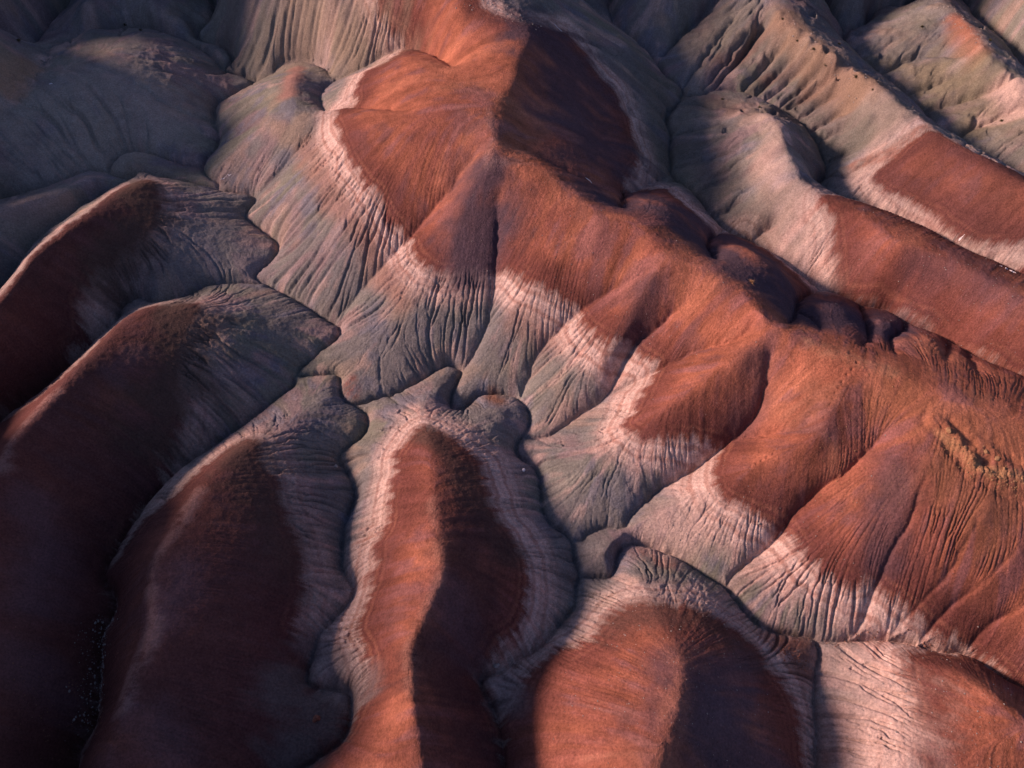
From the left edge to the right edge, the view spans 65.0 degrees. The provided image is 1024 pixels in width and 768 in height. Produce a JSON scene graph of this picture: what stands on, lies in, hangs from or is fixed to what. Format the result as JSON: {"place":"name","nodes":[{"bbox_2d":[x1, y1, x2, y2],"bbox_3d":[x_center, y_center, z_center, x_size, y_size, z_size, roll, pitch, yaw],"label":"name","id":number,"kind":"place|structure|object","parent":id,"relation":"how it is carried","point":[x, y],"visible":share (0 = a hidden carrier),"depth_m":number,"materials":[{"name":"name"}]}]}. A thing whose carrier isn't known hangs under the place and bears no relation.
{"place":"outdoors","nodes":[
{"label":"outdoors","id":0,"kind":"place"},
{"bbox_2d":[0,0,69,42],"bbox_3d":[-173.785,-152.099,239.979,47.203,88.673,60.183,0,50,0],"label":"hill","id":1,"kind":"structure","parent":0,"point":[30,21],"depth_m":260.78,"materials":[{"name":"soil"}]},
{"bbox_2d":[0,171,127,288],"bbox_3d":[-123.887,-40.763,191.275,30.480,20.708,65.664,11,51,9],"label":"hill","id":2,"kind":"structure","parent":0,"point":[28,219],"depth_m":196.92,"materials":[{"name":"soil"}]},
{"bbox_2d":[0,28,253,198],"bbox_3d":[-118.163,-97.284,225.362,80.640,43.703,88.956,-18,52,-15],"label":"hill","id":3,"kind":"structure","parent":0,"point":[105,100],"depth_m":224.89,"materials":[{"name":"soil"}]},
{"bbox_2d":[34,0,234,71],"bbox_3d":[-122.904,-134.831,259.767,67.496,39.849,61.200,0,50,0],"label":"hill","id":4,"kind":"structure","parent":0,"point":[187,20],"depth_m":263.25,"materials":[{"name":"soil"}]},
{"bbox_2d":[0,172,278,419],"bbox_3d":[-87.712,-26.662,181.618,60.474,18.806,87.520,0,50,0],"label":"hill","id":5,"kind":"structure","parent":0,"point":[80,278],"depth_m":185.46,"materials":[{"name":"soil"}]},
{"bbox_2d":[111,152,218,189],"bbox_3d":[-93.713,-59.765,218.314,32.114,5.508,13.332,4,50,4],"label":"hill","id":6,"kind":"structure","parent":0,"point":[128,166],"depth_m":216.51,"materials":[{"name":"soil"}]},
{"bbox_2d":[0,282,340,767],"bbox_3d":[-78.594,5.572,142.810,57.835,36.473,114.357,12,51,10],"label":"hill","id":7,"kind":"structure","parent":0,"point":[122,420],"depth_m":147.59,"materials":[{"name":"soil"}]},
{"bbox_2d":[2,618,118,760],"bbox_3d":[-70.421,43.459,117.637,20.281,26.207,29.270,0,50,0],"label":"rubble","id":8,"kind":"object","parent":7,"relation":"on","point":[54,699],"visible":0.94,"depth_m":121.48,"materials":[{"name":"brown stone"}]},
{"bbox_2d":[66,606,117,735],"bbox_3d":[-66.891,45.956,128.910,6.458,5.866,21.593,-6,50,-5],"label":"rubble","id":9,"kind":"object","parent":7,"relation":"on","point":[95,622],"visible":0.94,"depth_m":129.61,"materials":[{"name":"brown stone"}]},
{"bbox_2d":[79,374,367,767],"bbox_3d":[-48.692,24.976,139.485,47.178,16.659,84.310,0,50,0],"label":"hill","id":10,"kind":"structure","parent":0,"point":[230,585],"depth_m":130.07,"materials":[{"name":"soil"}]},
{"bbox_2d":[312,715,319,722],"bbox_3d":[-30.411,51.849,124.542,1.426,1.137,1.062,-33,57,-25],"label":"stone","id":11,"kind":"object","parent":10,"relation":"on","point":[316,718],"visible":1,"depth_m":124.20,"materials":[{"name":"brown stone"}]},
{"bbox_2d":[306,366,579,767],"bbox_3d":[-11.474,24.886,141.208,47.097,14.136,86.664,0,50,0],"label":"hill","id":12,"kind":"structure","parent":0,"point":[459,568],"depth_m":133.83,"materials":[{"name":"soil"}]},
{"bbox_2d":[493,663,500,667],"bbox_3d":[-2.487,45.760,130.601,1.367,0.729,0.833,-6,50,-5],"label":"stone","id":13,"kind":"object","parent":12,"relation":"on","point":[495,665],"visible":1,"depth_m":130.41,"materials":[{"name":"grey stone"}]},
{"bbox_2d":[198,0,1023,688],"bbox_3d":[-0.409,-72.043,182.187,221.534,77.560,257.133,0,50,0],"label":"hill","id":14,"kind":"structure","parent":0,"point":[382,160],"depth_m":167.02,"materials":[{"name":"soil"}]},
{"bbox_2d":[400,189,1023,767],"bbox_3d":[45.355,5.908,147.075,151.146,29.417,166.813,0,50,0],"label":"rubble","id":15,"kind":"object","parent":14,"relation":"on","point":[762,557],"visible":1,"depth_m":133.35,"materials":[{"name":"brown stone"}]},
{"bbox_2d":[568,185,938,514],"bbox_3d":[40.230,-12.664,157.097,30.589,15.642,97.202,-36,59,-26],"label":"rubble","id":16,"kind":"object","parent":14,"relation":"on","point":[802,374],"visible":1,"depth_m":142.83,"materials":[{"name":"brown stone"}]},
{"bbox_2d":[937,442,1022,497],"bbox_3d":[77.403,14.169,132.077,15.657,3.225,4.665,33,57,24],"label":"rubble","id":17,"kind":"object","parent":14,"relation":"on","point":[983,470],"visible":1,"depth_m":131.59,"materials":[{"name":"brown stone"}]},
{"bbox_2d":[946,427,1023,487],"bbox_3d":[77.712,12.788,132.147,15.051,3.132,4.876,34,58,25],"label":"rock outcrop","id":18,"kind":"object","parent":14,"relation":"on","point":[948,430],"visible":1,"depth_m":132.31,"materials":[{"name":"brown stone"}]},
{"bbox_2d":[480,545,818,767],"bbox_3d":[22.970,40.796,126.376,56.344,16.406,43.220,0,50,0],"label":"hill","id":19,"kind":"structure","parent":0,"point":[531,722],"depth_m":122.28,"materials":[{"name":"soil"}]},
{"bbox_2d":[773,629,973,671],"bbox_3d":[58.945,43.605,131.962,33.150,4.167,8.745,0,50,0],"label":"rubble","id":20,"kind":"object","parent":19,"relation":"on","point":[784,651],"visible":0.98,"depth_m":131.25,"materials":[{"name":"stone"}]},
{"bbox_2d":[584,0,1023,273],"bbox_3d":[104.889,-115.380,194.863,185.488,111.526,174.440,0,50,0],"label":"hill","id":21,"kind":"structure","parent":0,"point":[925,136],"depth_m":233.01,"materials":[{"name":"soil"}]},
{"bbox_2d":[455,0,990,103],"bbox_3d":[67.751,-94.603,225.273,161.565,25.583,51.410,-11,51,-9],"label":"rubble","id":22,"kind":"object","parent":21,"relation":"on","point":[803,35],"visible":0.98,"depth_m":234.51,"materials":[{"name":"stone"}]},
{"bbox_2d":[666,89,1023,375],"bbox_3d":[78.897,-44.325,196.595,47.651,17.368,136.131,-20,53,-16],"label":"hill","id":23,"kind":"structure","parent":0,"point":[743,166],"depth_m":187.42,"materials":[{"name":"soil"}]},
{"bbox_2d":[813,640,1023,767],"bbox_3d":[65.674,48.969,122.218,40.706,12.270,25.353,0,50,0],"label":"hill","id":24,"kind":"structure","parent":0,"point":[890,712],"depth_m":121.33,"materials":[{"name":"soil"}]}
]}

